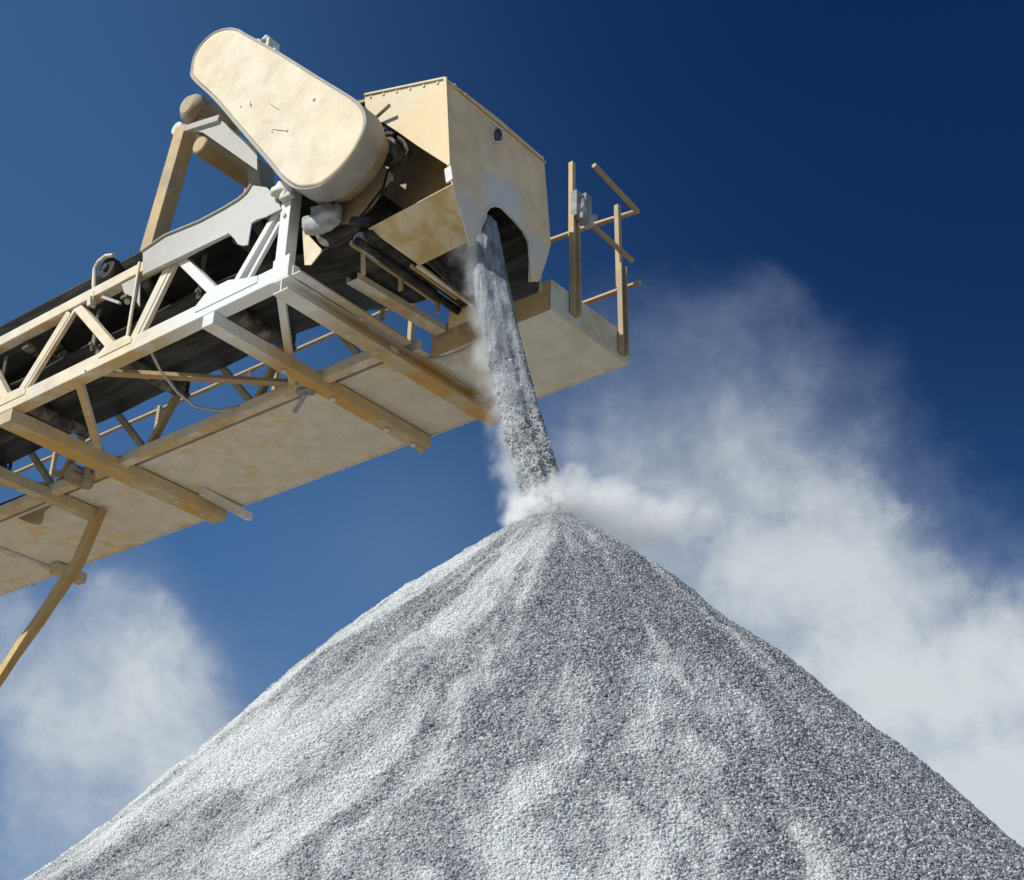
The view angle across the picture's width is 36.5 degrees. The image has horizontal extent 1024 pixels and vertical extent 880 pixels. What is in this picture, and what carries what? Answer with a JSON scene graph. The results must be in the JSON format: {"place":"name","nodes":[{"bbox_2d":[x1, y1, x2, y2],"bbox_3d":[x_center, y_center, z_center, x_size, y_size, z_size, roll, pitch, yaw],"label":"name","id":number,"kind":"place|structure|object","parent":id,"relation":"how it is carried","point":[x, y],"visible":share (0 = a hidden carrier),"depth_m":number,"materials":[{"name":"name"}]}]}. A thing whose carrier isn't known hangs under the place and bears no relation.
{"place":"outdoors","nodes":[
{"label":"outdoors","id":0,"kind":"place"},
{"bbox_2d":[0,0,1023,879],"label":"sky","id":1,"kind":"structure","parent":0,"point":[813,423],"materials":[{"name":"blue"}]},
{"bbox_3d":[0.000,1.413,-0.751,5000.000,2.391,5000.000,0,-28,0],"label":"ground","id":2,"kind":"structure","parent":0,"visible":0},
{"bbox_2d":[0,28,640,686],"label":"belt conveyor","id":3,"kind":"object","parent":2,"relation":"on","point":[384,202],"visible":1,"depth_m":10.42,"materials":[{"name":"metal"}]},
{"bbox_2d":[24,512,1023,879],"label":"gravel pile","id":4,"kind":"object","parent":2,"relation":"on","point":[552,696],"visible":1,"depth_m":5.54,"materials":[{"name":"grey gravel"}]},
{"bbox_2d":[467,214,572,516],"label":"falling gravel","id":5,"kind":"structure","parent":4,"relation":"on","point":[536,470],"depth_m":8.46,"materials":[{"name":"grey gravel"}]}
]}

